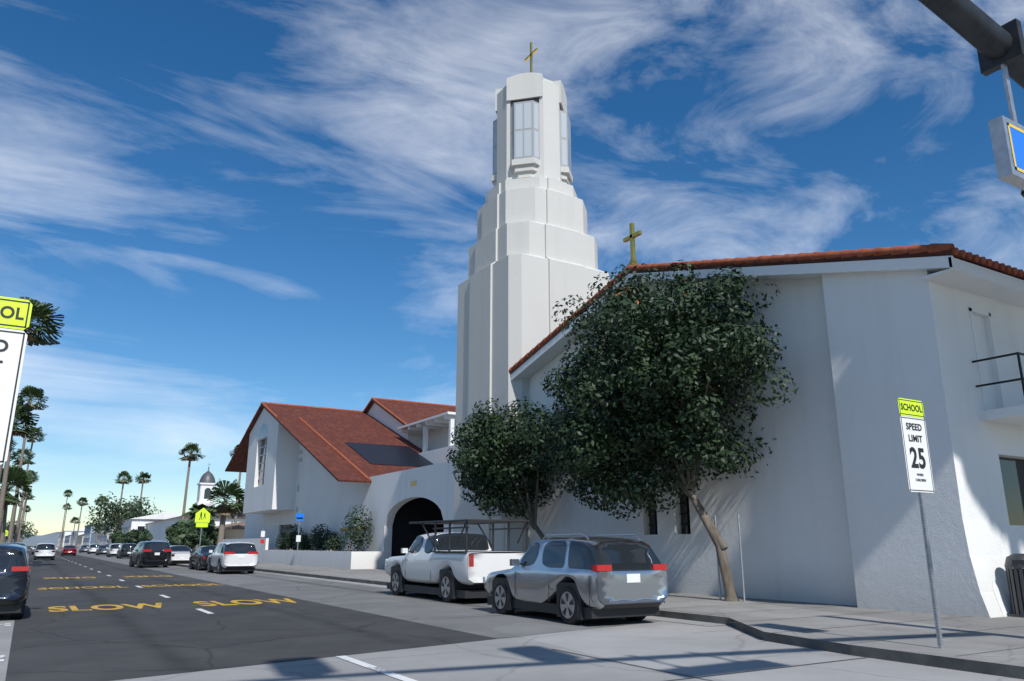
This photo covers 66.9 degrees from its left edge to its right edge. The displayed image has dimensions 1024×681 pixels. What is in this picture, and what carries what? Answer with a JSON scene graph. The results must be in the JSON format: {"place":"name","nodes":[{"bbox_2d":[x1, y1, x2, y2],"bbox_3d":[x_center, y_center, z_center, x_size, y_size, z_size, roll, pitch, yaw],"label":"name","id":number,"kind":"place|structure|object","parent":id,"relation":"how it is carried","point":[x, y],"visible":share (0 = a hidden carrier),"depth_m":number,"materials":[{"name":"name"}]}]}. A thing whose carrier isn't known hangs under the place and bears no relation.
{"place":"outdoors","nodes":[
{"label":"outdoors","id":0,"kind":"place"},
{"bbox_2d":[11,438,17,450],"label":"median palm","id":1,"kind":"object","parent":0,"point":[13,443],"visible":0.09,"depth_m":142.99,"materials":[{"name":"green plant"}]},
{"bbox_2d":[0,465,35,542],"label":"median palm","id":2,"kind":"object","parent":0,"point":[18,476],"visible":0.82,"depth_m":78.06,"materials":[{"name":"green plant"}]},
{"bbox_2d":[0,401,39,533],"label":"median palm","id":3,"kind":"object","parent":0,"point":[21,411],"visible":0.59,"depth_m":63.81,"materials":[{"name":"green plant"}]},
{"bbox_2d":[10,447,34,539],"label":"median palm","id":4,"kind":"object","parent":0,"point":[18,454],"visible":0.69,"depth_m":126.01,"materials":[{"name":"green plant"}]},
{"bbox_2d":[6,385,48,542],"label":"median palm","id":5,"kind":"object","parent":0,"point":[30,391],"visible":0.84,"depth_m":107.17,"materials":[{"name":"green plant"}]},
{"bbox_2d":[17,469,38,541],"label":"median palm","id":6,"kind":"object","parent":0,"point":[33,472],"visible":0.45,"depth_m":208.37,"materials":[{"name":"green plant"}]},
{"bbox_2d":[13,427,44,541],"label":"median palm","id":7,"kind":"object","parent":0,"point":[31,439],"visible":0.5,"depth_m":157.70,"materials":[{"name":"green plant"}]},
{"bbox_2d":[5,526,58,544],"bbox_3d":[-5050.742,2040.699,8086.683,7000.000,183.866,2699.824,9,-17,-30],"label":"distant hills","id":8,"kind":"structure","parent":0,"point":[46,538],"depth_m":7536.91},
{"bbox_2d":[0,296,64,480],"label":"median palm","id":9,"kind":"object","parent":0,"point":[42,311],"visible":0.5,"depth_m":49.72,"materials":[{"name":"green plant"}]},
{"bbox_2d":[5,546,496,680],"bbox_3d":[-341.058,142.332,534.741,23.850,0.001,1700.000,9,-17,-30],"label":"road asphalt","id":10,"kind":"structure","parent":0,"point":[177,632],"depth_m":14.15,"materials":[{"name":"grey asphalt"}]},
{"bbox_2d":[33,543,57,559],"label":"car","id":11,"kind":"object","parent":10,"relation":"on","point":[45,551],"visible":1,"depth_m":76.91,"materials":[{"name":"white paint"}]},
{"bbox_2d":[60,545,77,555],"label":"car","id":12,"kind":"object","parent":10,"relation":"on","point":[69,549],"visible":1,"depth_m":108.61,"materials":[{"name":"red paint"}]},
{"bbox_2d":[45,577,95,578],"bbox_3d":[-20.693,11.080,36.224,2.205,0.001,1.778,9,-17,-30],"label":"road marking","id":13,"kind":"object","parent":10,"relation":"on","point":[68,577],"visible":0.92,"depth_m":36.51,"materials":[{"name":"yellow paint"}]},
{"bbox_2d":[38,586,120,589],"bbox_3d":[-15.458,8.905,27.962,2.850,0.001,1.423,9,-17,-30],"label":"road marking","id":14,"kind":"object","parent":10,"relation":"on","point":[81,587],"visible":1,"depth_m":27.98,"materials":[{"name":"yellow paint"}]},
{"bbox_2d":[48,603,161,611],"bbox_3d":[-9.968,6.603,19.221,2.637,0.001,1.878,9,-17,-30],"label":"road marking","id":15,"kind":"object","parent":10,"relation":"on","point":[139,606],"visible":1,"depth_m":19.06,"materials":[{"name":"yellow paint"}]},
{"bbox_2d":[126,575,170,576],"bbox_3d":[-17.828,11.522,37.902,2.205,0.001,1.778,9,-17,-30],"label":"road marking","id":16,"kind":"object","parent":10,"relation":"on","point":[154,576],"visible":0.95,"depth_m":37.66,"materials":[{"name":"yellow paint"}]},
{"bbox_2d":[140,584,216,586],"bbox_3d":[-12.592,9.347,29.641,2.850,0.001,1.423,9,-17,-30],"label":"road marking","id":17,"kind":"object","parent":10,"relation":"on","point":[177,585],"visible":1,"depth_m":29.35,"materials":[{"name":"yellow paint"}]},
{"bbox_2d":[0,556,416,680],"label":"white road markings","id":18,"kind":"object","parent":10,"relation":"on","point":[372,667],"visible":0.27,"depth_m":9.99,"materials":[{"name":"paint"}]},
{"bbox_2d":[193,598,296,605],"bbox_3d":[-7.102,7.045,20.900,2.637,0.001,1.878,9,-17,-30],"label":"road marking","id":19,"kind":"object","parent":10,"relation":"on","point":[258,601],"visible":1,"depth_m":20.71,"materials":[{"name":"yellow paint"}]},
{"bbox_2d":[223,538,382,568],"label":"low wall","id":20,"kind":"structure","parent":0,"point":[353,560],"depth_m":49.14,"materials":[{"name":"white paint"}]},
{"bbox_2d":[272,549,355,551],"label":"planter flowers","id":21,"kind":"object","parent":20,"relation":"on","point":[314,550],"visible":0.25,"depth_m":51.74,"materials":[{"name":"green plant"}]},
{"bbox_2d":[246,397,455,480],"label":"roof ridge tiles","id":22,"kind":"object","parent":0,"point":[328,443],"visible":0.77,"depth_m":67.50,"materials":[{"name":"red tile"}]},
{"bbox_2d":[0,545,1023,680],"bbox_3d":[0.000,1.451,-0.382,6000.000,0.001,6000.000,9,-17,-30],"label":"ground","id":23,"kind":"structure","parent":0,"point":[689,650],"depth_m":10.13,"materials":[{"name":"concrete"}]},
{"bbox_2d":[0,296,31,464],"bbox_3d":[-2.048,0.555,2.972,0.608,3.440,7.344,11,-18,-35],"label":"speed limit sign","id":24,"kind":"object","parent":23,"relation":"on","point":[15,313],"visible":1,"depth_m":6.21,"materials":[{"name":"white metal"}]},
{"bbox_2d":[7,542,29,550],"bbox_3d":[-36.064,15.411,55.923,2.202,1.669,4.617,9,-17,-30],"label":"car","id":25,"kind":"object","parent":23,"relation":"on","point":[23,544],"visible":0.17,"depth_m":54.88,"materials":[{"name":"grey paint"}]},
{"bbox_2d":[0,543,41,618],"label":"dark hatchback car","id":26,"kind":"object","parent":23,"relation":"on","point":[15,574],"visible":1,"depth_m":15.82,"materials":[{"name":"grey paint"}]},
{"bbox_2d":[5,518,37,541],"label":"tree","id":27,"kind":"object","parent":23,"relation":"on","point":[23,527],"visible":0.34,"depth_m":248.21,"materials":[{"name":"green plant"}]},
{"bbox_2d":[17,472,35,540],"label":"median palm","id":28,"kind":"object","parent":23,"relation":"on","point":[29,474],"visible":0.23,"depth_m":179.83,"materials":[{"name":"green plant"}]},
{"bbox_2d":[21,505,31,542],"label":"median palm","id":29,"kind":"object","parent":23,"relation":"on","point":[27,510],"visible":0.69,"depth_m":357.78,"materials":[{"name":"green plant"}]},
{"bbox_2d":[19,492,34,542],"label":"median palm","id":30,"kind":"object","parent":23,"relation":"on","point":[29,493],"visible":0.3,"depth_m":274.96,"materials":[{"name":"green plant"}]},
{"bbox_2d":[64,535,70,545],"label":"building","id":31,"kind":"structure","parent":23,"relation":"on","point":[67,540],"depth_m":390.98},
{"bbox_2d":[57,529,84,546],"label":"building","id":32,"kind":"structure","parent":23,"relation":"on","point":[67,532],"depth_m":434.96,"materials":[{"name":"white paint"}]},
{"bbox_2d":[70,517,78,544],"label":"palm","id":33,"kind":"object","parent":23,"relation":"on","point":[74,519],"visible":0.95,"depth_m":346.02,"materials":[{"name":"green plant"}]},
{"bbox_2d":[70,530,83,545],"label":"building","id":34,"kind":"structure","parent":23,"relation":"on","point":[80,532],"depth_m":333.21,"materials":[{"name":"white paint"}]},
{"bbox_2d":[77,534,83,547],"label":"building","id":35,"kind":"structure","parent":23,"relation":"on","point":[80,541],"depth_m":297.21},
{"bbox_2d":[90,531,99,543],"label":"building","id":36,"kind":"structure","parent":23,"relation":"on","point":[93,538],"depth_m":237.37,"materials":[{"name":"white paint"}]},
{"bbox_2d":[83,521,110,544],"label":"building","id":37,"kind":"structure","parent":23,"relation":"on","point":[87,537],"depth_m":263.33,"materials":[{"name":"grey glass"}]},
{"bbox_2d":[94,496,109,543],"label":"palm","id":38,"kind":"object","parent":23,"relation":"on","point":[102,497],"visible":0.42,"depth_m":217.39,"materials":[{"name":"green plant"}]},
{"bbox_2d":[98,526,115,544],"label":"building","id":39,"kind":"structure","parent":23,"relation":"on","point":[103,539],"depth_m":205.51,"materials":[{"name":"grey glass"}]},
{"bbox_2d":[114,471,132,532],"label":"palm","id":40,"kind":"object","parent":23,"relation":"on","point":[127,475],"visible":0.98,"depth_m":177.55,"materials":[{"name":"green plant"}]},
{"bbox_2d":[87,493,160,532],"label":"tree","id":41,"kind":"object","parent":23,"relation":"on","point":[123,514],"visible":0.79,"depth_m":174.69,"materials":[{"name":"green plant"}]},
{"bbox_2d":[84,501,164,534],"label":"tree","id":42,"kind":"object","parent":23,"relation":"on","point":[99,526],"visible":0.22,"depth_m":191.59,"materials":[{"name":"green plant"}]},
{"bbox_2d":[135,471,151,513],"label":"palm","id":43,"kind":"object","parent":23,"relation":"on","point":[143,475],"visible":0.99,"depth_m":183.23,"materials":[{"name":"green plant"}]},
{"bbox_2d":[121,512,180,532],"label":"building","id":44,"kind":"structure","parent":23,"relation":"on","point":[138,523],"depth_m":157.31,"materials":[{"name":"white paint"}]},
{"bbox_2d":[178,442,204,519],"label":"palm","id":45,"kind":"object","parent":23,"relation":"on","point":[190,457],"visible":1,"depth_m":111.38,"materials":[{"name":"green plant"}]},
{"bbox_2d":[146,505,245,542],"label":"building","id":46,"kind":"structure","parent":23,"relation":"on","point":[156,529],"depth_m":135.53,"materials":[{"name":"paint"}]},
{"bbox_2d":[181,504,219,550],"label":"feather palm","id":47,"kind":"object","parent":23,"relation":"on","point":[194,508],"visible":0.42,"depth_m":98.68,"materials":[{"name":"green plant"}]},
{"bbox_2d":[195,508,209,546],"bbox_3d":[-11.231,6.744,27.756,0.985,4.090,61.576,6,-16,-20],"label":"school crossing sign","id":48,"kind":"object","parent":23,"relation":"on","point":[202,517],"visible":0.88,"depth_m":55.77,"materials":[{"name":"yellow metal"}]},
{"bbox_2d":[195,464,215,506],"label":"bell tower","id":49,"kind":"structure","parent":23,"relation":"on","point":[205,484],"depth_m":138.70,"materials":[{"name":"white paint"}]},
{"bbox_2d":[199,525,224,546],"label":"bush","id":50,"kind":"object","parent":23,"relation":"on","point":[210,533],"visible":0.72,"depth_m":91.10,"materials":[{"name":"green plant"}]},
{"bbox_2d":[191,521,244,551],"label":"beige building","id":51,"kind":"structure","parent":23,"relation":"on","point":[234,530],"depth_m":94.07,"materials":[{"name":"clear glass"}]},
{"bbox_2d":[197,479,244,545],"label":"palm","id":52,"kind":"object","parent":23,"relation":"on","point":[223,509],"visible":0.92,"depth_m":90.47,"materials":[{"name":"green plant"}]},
{"bbox_2d":[229,444,240,522],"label":"palm","id":53,"kind":"object","parent":23,"relation":"on","point":[239,480],"visible":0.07,"depth_m":122.24,"materials":[{"name":"green plant"}]},
{"bbox_2d":[243,403,455,568],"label":"hall walls","id":54,"kind":"structure","parent":23,"relation":"on","point":[289,476],"depth_m":57.37,"materials":[{"name":"white paint"}]},
{"bbox_2d":[225,405,263,471],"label":"hall roof","id":55,"kind":"structure","parent":54,"relation":"on","point":[238,461],"depth_m":74.26,"materials":[{"name":"ceramic"}]},
{"bbox_2d":[275,532,289,549],"bbox_3d":[-17.661,15.656,60.147,1.415,1.534,1.444,9,-17,-30],"label":"shrub planter","id":56,"kind":"object","parent":54,"relation":"on","point":[281,544],"visible":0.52,"depth_m":59.82,"materials":[{"name":"green plant"}]},
{"bbox_2d":[282,523,304,549],"bbox_3d":[-16.335,14.813,58.154,1.863,2.161,1.863,9,-17,-30],"label":"bush","id":57,"kind":"object","parent":54,"relation":"on","point":[291,535],"visible":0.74,"depth_m":57.80,"materials":[{"name":"green plant"}]},
{"bbox_2d":[295,533,314,549],"bbox_3d":[-14.779,14.490,55.598,1.437,1.439,1.441,9,-17,-30],"label":"bush","id":58,"kind":"object","parent":54,"relation":"on","point":[304,543],"visible":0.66,"depth_m":55.29,"materials":[{"name":"green plant"}]},
{"bbox_2d":[307,524,331,549],"bbox_3d":[-13.102,13.502,52.948,1.734,1.996,1.773,9,-17,-30],"label":"bush","id":59,"kind":"object","parent":54,"relation":"on","point":[318,542],"visible":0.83,"depth_m":52.55,"materials":[{"name":"green plant"}]},
{"bbox_2d":[324,532,344,549],"bbox_3d":[-11.545,13.140,50.381,1.409,1.439,1.489,9,-17,-30],"label":"bush","id":60,"kind":"object","parent":54,"relation":"on","point":[335,543],"visible":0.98,"depth_m":50.11,"materials":[{"name":"green plant"}]},
{"bbox_2d":[261,404,421,482],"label":"hall roof","id":61,"kind":"structure","parent":54,"relation":"attached to","point":[337,429],"depth_m":60.64,"materials":[{"name":"tile"}]},
{"bbox_2d":[345,442,432,466],"bbox_3d":[-8.839,8.372,56.804,5.200,2.142,5.621,9,-17,-30],"label":"solar panel","id":62,"kind":"object","parent":61,"relation":"on","point":[380,454],"visible":0.85,"depth_m":56.55,"materials":[{"name":"black glass"}]},
{"bbox_2d":[341,504,373,550],"bbox_3d":[-9.379,11.452,47.120,2.022,3.028,2.004,9,-17,-30],"label":"shrub planter","id":63,"kind":"object","parent":54,"relation":"on","point":[356,536],"visible":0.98,"depth_m":46.79,"materials":[{"name":"green plant"}]},
{"bbox_2d":[363,400,373,412],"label":"hall roof","id":64,"kind":"structure","parent":54,"relation":"on","point":[369,406],"depth_m":71.35,"materials":[{"name":"tile"}]},
{"bbox_2d":[372,399,455,424],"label":"hall roof","id":65,"kind":"structure","parent":54,"relation":"on","point":[407,413],"depth_m":69.53,"materials":[{"name":"tile"}]},
{"bbox_2d":[55,548,660,638],"bbox_3d":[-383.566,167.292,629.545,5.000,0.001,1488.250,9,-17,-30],"label":"parking lane","id":66,"kind":"structure","parent":23,"relation":"on","point":[421,608],"depth_m":20.07,"materials":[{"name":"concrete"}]},
{"bbox_2d":[79,545,88,552],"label":"car","id":67,"kind":"object","parent":66,"relation":"on","point":[83,548],"visible":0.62,"depth_m":149.70,"materials":[{"name":"grey paint"}]},
{"bbox_2d":[87,544,100,553],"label":"car","id":68,"kind":"object","parent":66,"relation":"on","point":[91,548],"visible":0.62,"depth_m":128.88,"materials":[{"name":"white paint"}]},
{"bbox_2d":[95,545,108,554],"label":"car","id":69,"kind":"object","parent":66,"relation":"on","point":[101,549],"visible":0.65,"depth_m":113.25,"materials":[{"name":"grey paint"}]},
{"bbox_2d":[106,543,120,556],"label":"car","id":70,"kind":"object","parent":66,"relation":"on","point":[111,550],"visible":0.55,"depth_m":97.44,"materials":[{"name":"white paint"}]},
{"bbox_2d":[116,543,136,558],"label":"car","id":71,"kind":"object","parent":66,"relation":"on","point":[124,551],"visible":0.63,"depth_m":86.33,"materials":[{"name":"grey paint"}]},
{"bbox_2d":[129,541,171,567],"bbox_3d":[-25.214,14.851,53.972,2.281,1.759,4.917,10,-18,-34],"label":"black suv","id":72,"kind":"object","parent":66,"relation":"on","point":[150,553],"visible":1,"depth_m":52.23,"materials":[{"name":"black paint"}]},
{"bbox_2d":[168,545,192,565],"bbox_3d":[-25.409,16.295,58.857,2.182,1.454,4.817,9,-17,-30],"label":"white sedan car","id":73,"kind":"object","parent":66,"relation":"on","point":[181,554],"visible":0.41,"depth_m":57.00,"materials":[{"name":"white paint"}]},
{"bbox_2d":[171,564,197,568],"bbox_3d":[-22.447,16.078,55.454,2.200,0.140,18.000,9,-17,-30],"label":"sidewalk bulb","id":74,"kind":"object","parent":66,"relation":"on","point":[184,565],"visible":0.12,"depth_m":55.15,"materials":[{"name":"concrete"}]},
{"bbox_2d":[189,545,215,570],"bbox_3d":[-18.796,13.505,48.259,2.182,1.454,4.817,9,-17,-31],"label":"dark sedan","id":75,"kind":"object","parent":66,"relation":"on","point":[199,557],"visible":0.47,"depth_m":47.18,"materials":[{"name":"grey paint"}]},
{"bbox_2d":[207,541,257,573],"bbox_3d":[-15.441,11.922,42.689,2.221,1.679,4.637,9,-17,-30],"label":"white suv","id":76,"kind":"object","parent":66,"relation":"on","point":[234,556],"visible":1,"depth_m":40.98,"materials":[{"name":"white paint"}]},
{"bbox_2d":[58,548,726,625],"bbox_3d":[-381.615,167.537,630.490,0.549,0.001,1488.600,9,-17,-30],"label":"curb","id":77,"kind":"structure","parent":66,"relation":"on","point":[677,620],"depth_m":16.44,"materials":[{"name":"concrete"}]},
{"bbox_2d":[385,519,529,602],"bbox_3d":[-1.805,6.457,22.892,2.380,2.168,5.855,9,-17,-30],"label":"white pickup truck","id":78,"kind":"object","parent":66,"relation":"on","point":[449,566],"visible":0.98,"depth_m":21.64,"materials":[{"name":"white paint"}]},
{"bbox_2d":[109,559,867,680],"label":"road joints","id":79,"kind":"object","parent":66,"relation":"on","point":[631,664],"visible":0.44,"depth_m":9.99,"materials":[{"name":"black asphalt"}]},
{"bbox_2d":[483,533,667,624],"bbox_3d":[1.173,5.086,16.799,2.202,1.717,4.617,8,-17,-29],"label":"silver suv","id":80,"kind":"object","parent":66,"relation":"on","point":[573,580],"visible":1,"depth_m":15.21,"materials":[{"name":"grey paint"}]},
{"bbox_2d":[529,271,1023,605],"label":"church nave walls","id":81,"kind":"structure","parent":23,"relation":"on","point":[787,504],"depth_m":19.66,"materials":[{"name":"white paint"}]},
{"bbox_2d":[510,271,629,373],"bbox_3d":[15.881,2.470,38.208,34.500,2.893,10.431,9,-17,-30],"label":"roof edge","id":82,"kind":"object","parent":81,"relation":"on","point":[540,347],"depth_m":29.03,"materials":[{"name":"red tile"}]},
{"bbox_2d":[511,255,1023,380],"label":"roof fascia","id":83,"kind":"structure","parent":81,"relation":"attached to","point":[952,271],"depth_m":18.22,"materials":[{"name":"white paint"}]},
{"bbox_2d":[629,249,1023,279],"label":"roof tiles","id":84,"kind":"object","parent":81,"relation":"on","point":[949,252],"depth_m":18.26,"materials":[{"name":"red tile"}]},
{"bbox_2d":[509,243,1023,371],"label":"church roof cap tiles","id":85,"kind":"object","parent":84,"relation":"on","point":[914,249],"visible":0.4,"depth_m":19.18,"materials":[{"name":"red tile"}]},
{"bbox_2d":[623,223,641,264],"bbox_3d":[4.042,-3.196,25.979,0.320,1.550,0.840,9,-17,-30],"label":"cross","id":86,"kind":"object","parent":85,"relation":"on","point":[632,236],"visible":0.87,"depth_m":25.92,"materials":[{"name":"gold metal"}]},
{"bbox_2d":[898,398,943,648],"bbox_3d":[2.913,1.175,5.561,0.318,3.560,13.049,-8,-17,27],"label":"speed limit sign","id":87,"kind":"object","parent":23,"relation":"on","point":[917,456],"visible":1,"depth_m":11.12,"materials":[{"name":"grey metal"}]},
{"bbox_2d":[918,0,1023,189],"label":"signal mast arm","id":88,"kind":"object","parent":23,"relation":"on","point":[996,45],"visible":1,"depth_m":6.39},
{"bbox_2d":[0,0,1023,534],"label":"sky","id":89,"kind":"structure","parent":0,"point":[226,208],"materials":[{"name":"blue"}]},
{"bbox_2d":[453,72,609,550],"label":"church tower","id":90,"kind":"structure","parent":0,"point":[533,256],"depth_m":34.15,"materials":[{"name":"white paint"}]},
{"bbox_2d":[525,42,537,71],"bbox_3d":[0.966,-13.701,38.788,0.400,2.750,1.100,9,-17,-30],"label":"cross","id":91,"kind":"object","parent":90,"relation":"on","point":[531,59],"visible":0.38,"depth_m":38.85,"materials":[{"name":"gold metal"}]},
{"bbox_2d":[55,546,1023,678],"bbox_3d":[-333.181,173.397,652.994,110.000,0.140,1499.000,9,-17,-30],"label":"sidewalk","id":92,"kind":"structure","parent":0,"point":[924,649],"depth_m":13.18,"materials":[{"name":"concrete"}]},
{"bbox_2d":[59,489,72,547],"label":"palm","id":93,"kind":"object","parent":92,"relation":"on","point":[67,492],"visible":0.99,"depth_m":341.53,"materials":[{"name":"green plant"}]},
{"bbox_2d":[61,503,72,546],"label":"palm","id":94,"kind":"object","parent":92,"relation":"on","point":[67,506],"visible":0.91,"depth_m":357.67,"materials":[{"name":"green plant"}]},
{"bbox_2d":[75,497,87,546],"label":"palm","id":95,"kind":"object","parent":92,"relation":"on","point":[82,499],"visible":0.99,"depth_m":258.03,"materials":[{"name":"green plant"}]},
{"bbox_2d":[109,530,126,543],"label":"bush","id":96,"kind":"object","parent":92,"relation":"on","point":[118,536],"visible":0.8,"depth_m":138.91,"materials":[{"name":"green plant"}]},
{"bbox_2d":[125,528,153,543],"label":"bush","id":97,"kind":"object","parent":92,"relation":"on","point":[136,536],"visible":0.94,"depth_m":115.57,"materials":[{"name":"green plant"}]},
{"bbox_2d":[165,521,206,548],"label":"bush","id":98,"kind":"object","parent":92,"relation":"on","point":[186,533],"visible":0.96,"depth_m":81.16,"materials":[{"name":"green plant"}]},
{"bbox_2d":[260,528,264,562],"bbox_3d":[-19.157,15.705,59.417,0.300,2.600,0.075,9,-17,-30],"label":"parking sign","id":99,"kind":"object","parent":92,"relation":"on","point":[262,536],"visible":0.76,"depth_m":59.51,"materials":[{"name":"white metal"}]},
{"bbox_2d":[296,510,303,565],"bbox_3d":[-14.236,13.153,51.686,0.500,3.600,0.075,9,-17,-30],"label":"bus stop sign","id":100,"kind":"object","parent":92,"relation":"on","point":[299,517],"visible":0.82,"depth_m":51.87,"materials":[{"name":"blue"}]},
{"bbox_2d":[501,511,507,550],"bbox_3d":[-0.310,7.661,29.453,0.300,2.900,0.075,9,-17,-30],"label":"parking sign","id":101,"kind":"object","parent":92,"relation":"on","point":[503,517],"visible":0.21,"depth_m":29.60,"materials":[{"name":"white metal"}]},
{"bbox_2d":[446,397,564,539],"bbox_3d":[-0.318,5.557,28.996,5.010,6.737,7.061,9,-17,-30],"label":"street tree","id":102,"kind":"object","parent":92,"relation":"on","point":[485,464],"visible":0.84,"depth_m":27.86,"materials":[{"name":"green plant"}]},
{"bbox_2d":[259,564,1023,655],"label":"sidewalk joints","id":103,"kind":"object","parent":92,"relation":"on","point":[805,617],"visible":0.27,"depth_m":13.99,"materials":[{"name":"grey concrete"}]},
{"bbox_2d":[520,260,798,601],"bbox_3d":[4.113,2.461,22.014,7.209,9.170,9.209,9,-17,-30],"label":"street tree","id":104,"kind":"object","parent":92,"relation":"on","point":[650,366],"visible":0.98,"depth_m":20.56,"materials":[{"name":"green plant"}]},
{"bbox_2d":[1004,553,1023,617],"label":"trash can","id":105,"kind":"object","parent":92,"relation":"on","point":[1014,565],"visible":1,"depth_m":15.19,"materials":[{"name":"grey"}]},
{"bbox_2d":[822,270,1011,617],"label":"buttress","id":106,"kind":"structure","parent":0,"point":[884,353],"depth_m":17.02,"materials":[{"name":"white paint"}]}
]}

